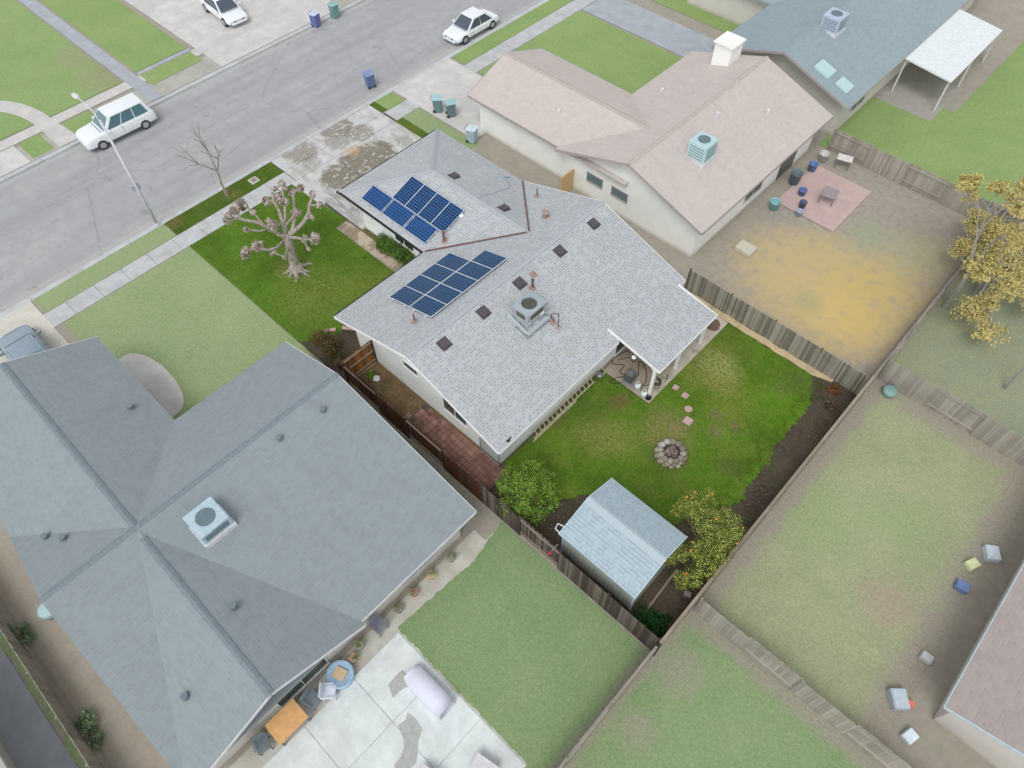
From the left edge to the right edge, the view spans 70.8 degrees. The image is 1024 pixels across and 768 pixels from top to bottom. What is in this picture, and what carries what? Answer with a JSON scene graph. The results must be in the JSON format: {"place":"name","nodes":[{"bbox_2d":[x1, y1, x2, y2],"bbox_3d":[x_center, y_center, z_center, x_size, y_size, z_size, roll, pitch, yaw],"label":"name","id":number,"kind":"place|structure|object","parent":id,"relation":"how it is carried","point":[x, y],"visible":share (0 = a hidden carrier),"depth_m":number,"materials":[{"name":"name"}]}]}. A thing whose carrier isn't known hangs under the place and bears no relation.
{"place":"outdoors","nodes":[
{"label":"outdoors","id":0,"kind":"place"},
{"bbox_2d":[0,738,17,767],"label":"neighbour house","id":1,"kind":"structure","parent":0,"point":[7,760],"depth_m":26.29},
{"bbox_2d":[0,301,68,362],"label":"driveway","id":2,"kind":"structure","parent":0,"point":[29,313],"depth_m":38.42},
{"bbox_2d":[0,324,50,360],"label":"parked car","id":3,"kind":"object","parent":2,"relation":"on","point":[22,340],"visible":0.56,"depth_m":36.05,"materials":[{"name":"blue metal"}]},
{"bbox_2d":[0,0,121,139],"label":"lawn","id":4,"kind":"structure","parent":0,"point":[46,69],"depth_m":51.84,"materials":[{"name":"green plant"}]},
{"bbox_2d":[19,0,162,101],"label":"grey driveway","id":5,"kind":"structure","parent":0,"point":[127,76],"depth_m":53.15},
{"bbox_2d":[40,0,185,71],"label":"lawn","id":6,"kind":"structure","parent":0,"point":[129,38],"depth_m":54.76,"materials":[{"name":"green plant"}]},
{"bbox_2d":[0,0,301,177],"bbox_3d":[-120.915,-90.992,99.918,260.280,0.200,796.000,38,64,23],"label":"ground pad","id":7,"kind":"object","parent":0,"point":[155,24],"depth_m":53.13,"materials":[{"name":"concrete"}]},
{"bbox_2d":[0,146,29,176],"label":"apron","id":8,"kind":"object","parent":7,"relation":"on","point":[12,158],"visible":1,"depth_m":46.13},
{"bbox_2d":[0,101,76,146],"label":"curved walk","id":9,"kind":"structure","parent":7,"relation":"on","point":[58,134],"depth_m":48.41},
{"bbox_2d":[1,0,355,176],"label":"parkway","id":10,"kind":"structure","parent":7,"relation":"on","point":[206,65],"depth_m":51.01,"materials":[{"name":"soil"}]},
{"bbox_2d":[18,134,52,157],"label":"parkway grass","id":11,"kind":"structure","parent":10,"relation":"on","point":[34,146],"depth_m":46.97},
{"bbox_2d":[62,110,94,133],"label":"parkway grass","id":12,"kind":"structure","parent":10,"relation":"on","point":[74,124],"depth_m":48.39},
{"bbox_2d":[0,0,365,183],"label":"kerb","id":13,"kind":"structure","parent":7,"relation":"on","point":[151,105],"depth_m":50.98,"materials":[{"name":"concrete"}]},
{"bbox_2d":[0,0,312,150],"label":"pavement","id":14,"kind":"structure","parent":0,"point":[109,94],"depth_m":50.63,"materials":[{"name":"concrete"}]},
{"bbox_2d":[140,52,201,84],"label":"strip lawn","id":15,"kind":"structure","parent":0,"point":[170,68],"depth_m":51.84,"materials":[{"name":"green plant"}]},
{"bbox_2d":[64,247,321,419],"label":"front lawn","id":16,"kind":"structure","parent":0,"point":[195,325],"depth_m":38.29,"materials":[{"name":"green plant"}]},
{"bbox_2d":[164,162,282,234],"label":"parkway lawn","id":17,"kind":"structure","parent":0,"point":[197,218],"depth_m":43.84,"materials":[{"name":"green plant"}]},
{"bbox_2d":[173,122,228,196],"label":"young tree","id":18,"kind":"object","parent":17,"relation":"on","point":[220,180],"visible":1,"depth_m":41.24,"materials":[{"name":"brown plant"}]},
{"bbox_2d":[125,0,340,65],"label":"pale driveway","id":19,"kind":"structure","parent":0,"point":[194,23],"depth_m":55.31,"materials":[{"name":"concrete"}]},
{"bbox_2d":[200,0,247,26],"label":"parked car","id":20,"kind":"object","parent":19,"relation":"on","point":[229,12],"visible":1,"depth_m":54.66,"materials":[{"name":"white metal"}]},
{"bbox_2d":[0,336,476,767],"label":"neighbour house","id":21,"kind":"structure","parent":0,"point":[347,507],"depth_m":28.24,"materials":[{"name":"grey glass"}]},
{"bbox_2d":[182,496,237,549],"bbox_3d":[-11.565,5.294,27.593,1.375,1.032,1.375,38,64,23],"label":"air conditioner","id":22,"kind":"object","parent":21,"relation":"on","point":[210,522],"visible":1,"depth_m":27.22,"materials":[{"name":"grey metal"}]},
{"bbox_2d":[276,658,328,708],"bbox_3d":[-7.973,11.053,27.014,0.090,2.000,2.300,38,64,23],"label":"window","id":23,"kind":"structure","parent":21,"relation":"in","point":[313,673],"depth_m":27.59,"materials":[{"name":"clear glass"}]},
{"bbox_2d":[0,0,542,312],"bbox_3d":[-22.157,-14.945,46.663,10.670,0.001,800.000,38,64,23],"label":"road","id":24,"kind":"structure","parent":0,"point":[65,213],"depth_m":47.66,"materials":[{"name":"asphalt"}]},
{"bbox_2d":[75,93,156,150],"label":"parked suv","id":25,"kind":"object","parent":24,"relation":"on","point":[125,114],"visible":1,"depth_m":46.69,"materials":[{"name":"white metal"}]},
{"bbox_2d":[442,6,498,44],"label":"parked car","id":26,"kind":"object","parent":24,"relation":"on","point":[465,26],"visible":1,"depth_m":53.41,"materials":[{"name":"white metal"}]},
{"bbox_2d":[190,185,393,341],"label":"front lawn","id":27,"kind":"structure","parent":0,"point":[312,298],"depth_m":40.59,"materials":[{"name":"green plant"}]},
{"bbox_2d":[222,179,322,282],"bbox_3d":[-12.624,-8.219,39.094,5.290,4.635,3.556,-9,56,-6],"label":"pollarded tree","id":28,"kind":"object","parent":27,"relation":"on","point":[296,268],"visible":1,"depth_m":38.60,"materials":[{"name":"grey plant"}]},
{"bbox_2d":[43,0,595,327],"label":"sidewalk","id":29,"kind":"structure","parent":0,"point":[92,295],"depth_m":42.52,"materials":[{"name":"concrete"}]},
{"bbox_2d":[271,105,420,229],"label":"driveway","id":30,"kind":"structure","parent":0,"point":[325,176],"depth_m":46.20,"materials":[{"name":"concrete"}]},
{"bbox_2d":[229,529,526,767],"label":"back soil","id":31,"kind":"structure","parent":0,"point":[468,548],"depth_m":29.04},
{"bbox_2d":[249,732,273,755],"bbox_3d":[-9.161,13.203,26.430,0.560,0.920,0.530,-25,59,-16],"label":"patio chair","id":32,"kind":"object","parent":31,"relation":"on","point":[261,741],"visible":1,"depth_m":26.39,"materials":[{"name":"plastic"}]},
{"bbox_2d":[264,698,310,745],"bbox_3d":[-8.332,12.656,26.921,0.950,0.720,1.300,38,64,23],"label":"table","id":33,"kind":"object","parent":31,"relation":"on","point":[286,721],"visible":1,"depth_m":26.62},
{"bbox_2d":[299,687,319,710],"bbox_3d":[-7.583,11.934,27.290,0.530,0.920,0.560,27,60,18],"label":"patio chair","id":34,"kind":"object","parent":31,"relation":"on","point":[309,698],"visible":0.97,"depth_m":27.25,"materials":[{"name":"plastic"}]},
{"bbox_2d":[318,682,336,700],"bbox_3d":[-6.991,11.715,27.435,0.530,0.920,0.560,-2,55,-1],"label":"patio chair","id":35,"kind":"object","parent":31,"relation":"on","point":[325,692],"visible":0.99,"depth_m":27.41,"materials":[{"name":"plastic"}]},
{"bbox_2d":[326,660,353,689],"bbox_3d":[-6.651,11.300,27.973,1.080,0.480,1.080,38,64,23],"label":"round table","id":36,"kind":"object","parent":31,"relation":"on","point":[340,674],"visible":0.98,"depth_m":27.80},
{"bbox_2d":[368,613,388,636],"bbox_3d":[-5.334,9.653,28.841,0.530,0.920,0.560,32,62,20],"label":"patio chair","id":37,"kind":"object","parent":31,"relation":"on","point":[377,624],"visible":1,"depth_m":28.81,"materials":[{"name":"plastic"}]},
{"bbox_2d":[263,633,525,767],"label":"white patio","id":38,"kind":"structure","parent":0,"point":[349,726],"depth_m":27.05,"materials":[{"name":"concrete"}]},
{"bbox_2d":[389,670,421,767],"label":"damp patch","id":39,"kind":"object","parent":38,"relation":"on","point":[410,728],"visible":0.91,"depth_m":26.99,"materials":[{"name":"concrete"}]},
{"bbox_2d":[404,665,454,719],"bbox_3d":[-3.203,11.671,27.516,2.100,0.800,0.880,38,64,23],"label":"covered seat","id":40,"kind":"object","parent":38,"relation":"on","point":[428,691],"visible":1,"depth_m":27.37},
{"bbox_2d":[469,753,499,767],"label":"storage box","id":41,"kind":"object","parent":38,"relation":"on","point":[480,761],"visible":1,"depth_m":25.95,"materials":[{"name":"plastic"}]},
{"bbox_2d":[315,357,503,539],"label":"side soil","id":42,"kind":"structure","parent":0,"point":[484,521],"depth_m":32.44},
{"bbox_2d":[358,362,500,463],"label":"side yard soil","id":43,"kind":"structure","parent":0,"point":[402,403],"depth_m":35.74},
{"bbox_2d":[393,58,484,137],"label":"neighbour driveway","id":44,"kind":"structure","parent":0,"point":[448,78],"depth_m":50.06,"materials":[{"name":"concrete"}]},
{"bbox_2d":[403,108,479,149],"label":"neighbour side lawn","id":45,"kind":"structure","parent":0,"point":[423,120],"depth_m":47.88,"materials":[{"name":"green plant"}]},
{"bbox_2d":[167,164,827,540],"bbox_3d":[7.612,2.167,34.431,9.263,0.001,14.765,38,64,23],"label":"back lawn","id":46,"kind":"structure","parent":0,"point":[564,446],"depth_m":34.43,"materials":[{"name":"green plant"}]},
{"bbox_2d":[532,374,594,441],"bbox_3d":[2.498,1.129,34.945,0.340,0.410,4.700,38,64,23],"label":"ladder","id":47,"kind":"object","parent":46,"relation":"on","point":[554,420],"visible":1,"depth_m":34.89,"materials":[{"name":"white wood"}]},
{"bbox_2d":[654,439,687,468],"bbox_3d":[7.398,3.186,33.502,1.614,0.410,1.560,38,64,23],"label":"fire pit","id":48,"kind":"object","parent":46,"relation":"on","point":[678,460],"visible":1,"depth_m":33.38,"materials":[{"name":"grey stone"}]},
{"bbox_2d":[0,0,1023,767],"bbox_3d":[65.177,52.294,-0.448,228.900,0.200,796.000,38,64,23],"label":"ground pad","id":49,"kind":"object","parent":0,"point":[1006,16],"visible":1,"depth_m":43.28,"materials":[{"name":"soil"}]},
{"bbox_2d":[0,647,77,767],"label":"drive","id":50,"kind":"structure","parent":49,"relation":"on","point":[29,737],"depth_m":27.19,"materials":[{"name":"concrete"}]},
{"bbox_2d":[0,633,87,767],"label":"strip","id":51,"kind":"object","parent":49,"relation":"on","point":[70,747],"visible":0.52,"depth_m":27.78,"materials":[{"name":"green plant"}]},
{"bbox_2d":[0,608,104,767],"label":"neighbour fence","id":52,"kind":"object","parent":51,"relation":"on","point":[64,718],"visible":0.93,"depth_m":27.13,"materials":[{"name":"wood"}]},
{"bbox_2d":[0,539,169,767],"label":"gravel passage","id":53,"kind":"object","parent":49,"relation":"on","point":[125,741],"visible":0.5,"depth_m":28.27},
{"bbox_2d":[8,621,36,645],"bbox_3d":[-19.698,9.962,29.005,1.305,0.591,0.800,38,64,23],"label":"shrub","id":54,"kind":"object","parent":53,"relation":"on","point":[25,637],"visible":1,"depth_m":28.95,"materials":[{"name":"green plant"}]},
{"bbox_2d":[73,706,106,749],"bbox_3d":[-15.838,12.861,26.949,1.751,0.646,0.939,38,64,23],"label":"shrub","id":55,"kind":"object","parent":53,"relation":"on","point":[88,725],"visible":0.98,"depth_m":26.95,"materials":[{"name":"green plant"}]},
{"bbox_2d":[34,224,175,312],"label":"parkway","id":56,"kind":"structure","parent":49,"relation":"on","point":[66,290],"depth_m":40.70,"materials":[{"name":"green plant"}]},
{"bbox_2d":[119,353,183,416],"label":"arched walk","id":57,"kind":"structure","parent":49,"relation":"on","point":[157,381],"depth_m":36.27,"materials":[{"name":"concrete"}]},
{"bbox_2d":[0,0,548,317],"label":"kerb","id":58,"kind":"structure","parent":49,"relation":"on","point":[127,242],"depth_m":45.31,"materials":[{"name":"concrete"}]},
{"bbox_2d":[71,92,159,225],"bbox_3d":[-21.883,-12.244,39.980,2.568,7.677,0.450,38,64,23],"label":"street lamp","id":59,"kind":"object","parent":58,"relation":"on","point":[135,187],"visible":1,"depth_m":39.50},
{"bbox_2d":[299,330,359,381],"bbox_3d":[-8.651,-2.108,37.532,4.030,0.001,3.285,38,64,23],"label":"front bed","id":60,"kind":"object","parent":49,"relation":"on","point":[349,345],"visible":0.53,"depth_m":37.36,"materials":[{"name":"soil"}]},
{"bbox_2d":[304,328,345,370],"bbox_3d":[-9.196,-2.022,36.673,2.972,1.369,1.591,38,64,23],"label":"rose shrub","id":61,"kind":"object","parent":60,"relation":"on","point":[326,341],"visible":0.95,"depth_m":36.73,"materials":[{"name":"brown plant"}]},
{"bbox_2d":[341,340,377,382],"bbox_3d":[-7.550,-1.074,35.808,0.099,1.865,1.928,38,64,23],"label":"cross fence","id":62,"kind":"object","parent":49,"relation":"on","point":[360,360],"visible":0.86,"depth_m":35.74,"materials":[{"name":"brown wood"}]},
{"bbox_2d":[337,221,403,271],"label":"walkway","id":63,"kind":"structure","parent":49,"relation":"on","point":[357,236],"depth_m":41.65,"materials":[{"name":"concrete"}]},
{"bbox_2d":[375,92,403,109],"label":"neighbour parkway","id":64,"kind":"structure","parent":49,"relation":"on","point":[390,100],"depth_m":49.47,"materials":[{"name":"green plant"}]},
{"bbox_2d":[374,231,414,264],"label":"hedge shrub","id":65,"kind":"object","parent":49,"relation":"on","point":[393,249],"visible":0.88,"depth_m":40.39,"materials":[{"name":"green plant"}]},
{"bbox_2d":[403,404,506,489],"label":"brick path","id":66,"kind":"structure","parent":49,"relation":"on","point":[462,453],"depth_m":33.92,"materials":[{"name":"brick"}]},
{"bbox_2d":[341,363,661,650],"bbox_3d":[-1.256,4.859,31.644,18.938,1.900,0.111,38,64,23],"label":"side fence","id":67,"kind":"object","parent":49,"relation":"on","point":[596,593],"visible":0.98,"depth_m":30.94,"materials":[{"name":"brown wood"}]},
{"bbox_2d":[452,0,572,63],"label":"neighbour parkway","id":68,"kind":"structure","parent":49,"relation":"on","point":[496,38],"depth_m":54.30,"materials":[{"name":"green plant"}]},
{"bbox_2d":[333,128,717,462],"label":"house","id":69,"kind":"structure","parent":49,"relation":"on","point":[603,279],"depth_m":34.85,"materials":[{"name":"grey paint"}]},
{"bbox_2d":[361,176,463,242],"bbox_3d":[-5.355,-9.629,38.770,5.740,0.895,2.537,38,64,23],"label":"solar array","id":70,"kind":"object","parent":69,"relation":"on","point":[428,204],"visible":0.99,"depth_m":38.60,"materials":[{"name":"glass"}]},
{"bbox_2d":[390,250,506,316],"bbox_3d":[-3.108,-5.169,35.109,3.122,1.053,5.250,38,64,23],"label":"solar array","id":71,"kind":"object","parent":69,"relation":"on","point":[439,285],"visible":1,"depth_m":34.93,"materials":[{"name":"glass"}]},
{"bbox_2d":[507,290,553,338],"bbox_3d":[0.868,-3.241,33.313,1.576,1.409,1.736,38,64,23],"label":"air conditioner","id":72,"kind":"object","parent":69,"relation":"on","point":[530,315],"visible":1,"depth_m":33.01,"materials":[{"name":"white paint"}]},
{"bbox_2d":[473,137,713,287],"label":"side passage","id":73,"kind":"object","parent":49,"relation":"on","point":[508,159],"visible":0.2,"depth_m":44.68,"materials":[{"name":"soil"}]},
{"bbox_2d":[560,168,573,191],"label":"side gate","id":74,"kind":"structure","parent":73,"relation":"on","point":[566,184],"depth_m":43.24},
{"bbox_2d":[558,646,657,767],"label":"neighbour fence","id":75,"kind":"object","parent":49,"relation":"on","point":[606,710],"visible":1,"depth_m":26.41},
{"bbox_2d":[582,0,714,56],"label":"neighbour walk","id":76,"kind":"structure","parent":49,"relation":"on","point":[667,34],"depth_m":54.50,"materials":[{"name":"concrete"}]},
{"bbox_2d":[467,31,833,257],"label":"neighbour house","id":77,"kind":"structure","parent":49,"relation":"on","point":[762,119],"depth_m":42.58,"materials":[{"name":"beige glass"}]},
{"bbox_2d":[687,131,718,169],"bbox_3d":[10.498,-12.941,39.923,1.265,1.482,1.265,38,64,23],"label":"evaporative cooler","id":78,"kind":"object","parent":77,"relation":"on","point":[702,147],"visible":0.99,"depth_m":39.46,"materials":[{"name":"metal"}]},
{"bbox_2d":[652,375,875,656],"bbox_3d":[11.334,5.197,31.281,0.120,1.928,16.888,38,64,23],"label":"fence","id":79,"kind":"object","parent":49,"relation":"on","point":[683,615],"visible":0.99,"depth_m":30.19,"materials":[{"name":"brown wood"}]},
{"bbox_2d":[685,269,870,394],"bbox_3d":[13.307,-2.739,36.921,10.488,1.612,0.100,38,64,23],"label":"side fence","id":80,"kind":"object","parent":49,"relation":"on","point":[717,296],"visible":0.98,"depth_m":36.72,"materials":[{"name":"brown wood"}]},
{"bbox_2d":[693,597,911,767],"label":"neighbour fence","id":81,"kind":"object","parent":49,"relation":"on","point":[869,743],"visible":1,"depth_m":27.05,"materials":[{"name":"wood"}]},
{"bbox_2d":[687,0,973,135],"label":"neighbour house","id":82,"kind":"structure","parent":49,"relation":"on","point":[853,68],"depth_m":47.42,"materials":[{"name":"metal"}]},
{"bbox_2d":[820,7,849,38],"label":"evaporative cooler","id":83,"kind":"object","parent":82,"relation":"on","point":[833,22],"visible":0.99,"depth_m":46.13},
{"bbox_2d":[873,66,961,120],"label":"terrace slab","id":84,"kind":"structure","parent":49,"relation":"on","point":[917,93],"depth_m":49.48,"materials":[{"name":"concrete"}]},
{"bbox_2d":[891,9,1002,111],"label":"patio canopy","id":85,"kind":"object","parent":84,"relation":"on","point":[954,46],"visible":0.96,"depth_m":48.45,"materials":[{"name":"metal"}]},
{"bbox_2d":[827,129,1023,229],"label":"neighbour fence","id":86,"kind":"object","parent":49,"relation":"on","point":[854,149],"visible":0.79,"depth_m":43.50,"materials":[{"name":"wood"}]},
{"bbox_2d":[863,209,1007,393],"bbox_3d":[22.596,-4.666,38.099,0.100,1.719,15.788,38,64,23],"label":"neighbour fence","id":87,"kind":"object","parent":49,"relation":"on","point":[904,339],"visible":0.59,"depth_m":36.73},
{"bbox_2d":[878,359,1023,464],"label":"neighbour fence","id":88,"kind":"object","parent":49,"relation":"on","point":[977,427],"visible":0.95,"depth_m":33.92,"materials":[{"name":"wood"}]},
{"bbox_2d":[397,522,649,767],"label":"back lawn","id":89,"kind":"structure","parent":0,"point":[532,656],"depth_m":28.75,"materials":[{"name":"green plant"}]},
{"bbox_2d":[479,11,681,93],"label":"neighbour lawn","id":90,"kind":"structure","parent":0,"point":[623,60],"depth_m":52.70,"materials":[{"name":"green plant"}]},
{"bbox_2d":[601,316,727,402],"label":"patio","id":91,"kind":"structure","parent":0,"point":[694,348],"depth_m":36.53,"materials":[{"name":"concrete"}]},
{"bbox_2d":[621,355,636,386],"bbox_3d":[5.835,-0.755,35.186,0.620,2.030,0.620,32,62,20],"label":"patio heater","id":92,"kind":"object","parent":91,"relation":"on","point":[629,379],"visible":1,"depth_m":35.49,"materials":[{"name":"grey metal"}]},
{"bbox_2d":[488,291,856,645],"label":"back garden soil","id":93,"kind":"structure","parent":0,"point":[774,479],"depth_m":32.35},
{"bbox_2d":[492,457,562,528],"bbox_3d":[0.698,4.682,31.319,2.996,2.507,3.180,-9,56,-6],"label":"citrus tree","id":94,"kind":"object","parent":93,"relation":"on","point":[523,482],"visible":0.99,"depth_m":30.98,"materials":[{"name":"green plant"}]},
{"bbox_2d":[555,478,687,609],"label":"garden shed","id":95,"kind":"structure","parent":93,"relation":"on","point":[621,543],"depth_m":28.82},
{"bbox_2d":[632,602,674,639],"bbox_3d":[5.615,9.591,29.089,1.688,0.492,1.383,21,58,14],"label":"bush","id":96,"kind":"object","parent":93,"relation":"on","point":[646,620],"visible":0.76,"depth_m":29.13,"materials":[{"name":"green plant"}]},
{"bbox_2d":[665,487,746,590],"bbox_3d":[7.541,6.488,29.665,3.298,3.082,4.202,38,64,23],"label":"orange tree","id":97,"kind":"object","parent":93,"relation":"on","point":[714,530],"visible":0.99,"depth_m":29.07,"materials":[{"name":"green plant"}]},
{"bbox_2d":[686,289,832,381],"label":"fence foot soil","id":98,"kind":"structure","parent":93,"relation":"on","point":[809,369],"depth_m":37.35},
{"bbox_2d":[653,0,738,31],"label":"neighbour lawn","id":99,"kind":"structure","parent":0,"point":[699,14],"depth_m":55.44,"materials":[{"name":"green plant"}]},
{"bbox_2d":[564,609,882,767],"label":"back lawn","id":100,"kind":"structure","parent":0,"point":[700,692],"depth_m":27.18,"materials":[{"name":"green plant"}]},
{"bbox_2d":[779,165,870,231],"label":"brick terrace","id":101,"kind":"structure","parent":0,"point":[850,198],"depth_m":43.51,"materials":[{"name":"brick"}]},
{"bbox_2d":[695,149,980,391],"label":"neighbour back soil","id":102,"kind":"structure","parent":0,"point":[861,284],"depth_m":40.37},
{"bbox_2d":[734,239,756,257],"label":"concrete slab","id":103,"kind":"structure","parent":102,"relation":"on","point":[745,248],"depth_m":40.86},
{"bbox_2d":[693,379,1023,756],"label":"back lot dry lawn","id":104,"kind":"structure","parent":0,"point":[845,568],"depth_m":30.86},
{"bbox_2d":[886,688,910,710],"bbox_3d":[14.671,11.970,27.366,0.600,0.442,0.750,1,55,1],"label":"crate","id":105,"kind":"object","parent":104,"relation":"on","point":[898,699],"visible":1,"depth_m":27.22,"materials":[{"name":"plastic"}]},
{"bbox_2d":[981,544,1000,563],"bbox_3d":[20.364,7.210,30.618,0.540,0.401,0.675,8,56,6],"label":"crate","id":106,"kind":"object","parent":104,"relation":"on","point":[991,553],"visible":1,"depth_m":30.48,"materials":[{"name":"plastic"}]},
{"bbox_2d":[819,42,1023,219],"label":"back lawn","id":107,"kind":"structure","parent":0,"point":[980,130],"depth_m":47.03,"materials":[{"name":"green plant"}]},
{"bbox_2d":[876,508,1023,767],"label":"back lot soil","id":108,"kind":"structure","parent":0,"point":[935,745],"depth_m":27.99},
{"bbox_2d":[899,727,918,745],"bbox_3d":[14.711,13.053,26.695,0.525,0.319,0.420,-27,59,-17],"label":"crate","id":109,"kind":"object","parent":108,"relation":"on","point":[908,736],"visible":1,"depth_m":26.58,"materials":[{"name":"plastic"}]},
{"bbox_2d":[886,200,1023,458],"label":"back lot lawn","id":110,"kind":"structure","parent":0,"point":[941,349],"depth_m":36.74,"materials":[{"name":"green plant"}]},
{"bbox_2d":[941,172,1023,308],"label":"yellow tree","id":111,"kind":"object","parent":110,"relation":"on","point":[982,270],"visible":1,"depth_m":32.93,"materials":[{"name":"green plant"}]},
{"bbox_2d":[945,203,1023,346],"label":"yellow tree","id":112,"kind":"object","parent":110,"relation":"on","point":[974,308],"visible":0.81,"depth_m":36.74,"materials":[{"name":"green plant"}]},
{"bbox_2d":[932,557,1023,767],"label":"neighbour house","id":113,"kind":"structure","parent":0,"point":[980,712],"depth_m":25.49,"materials":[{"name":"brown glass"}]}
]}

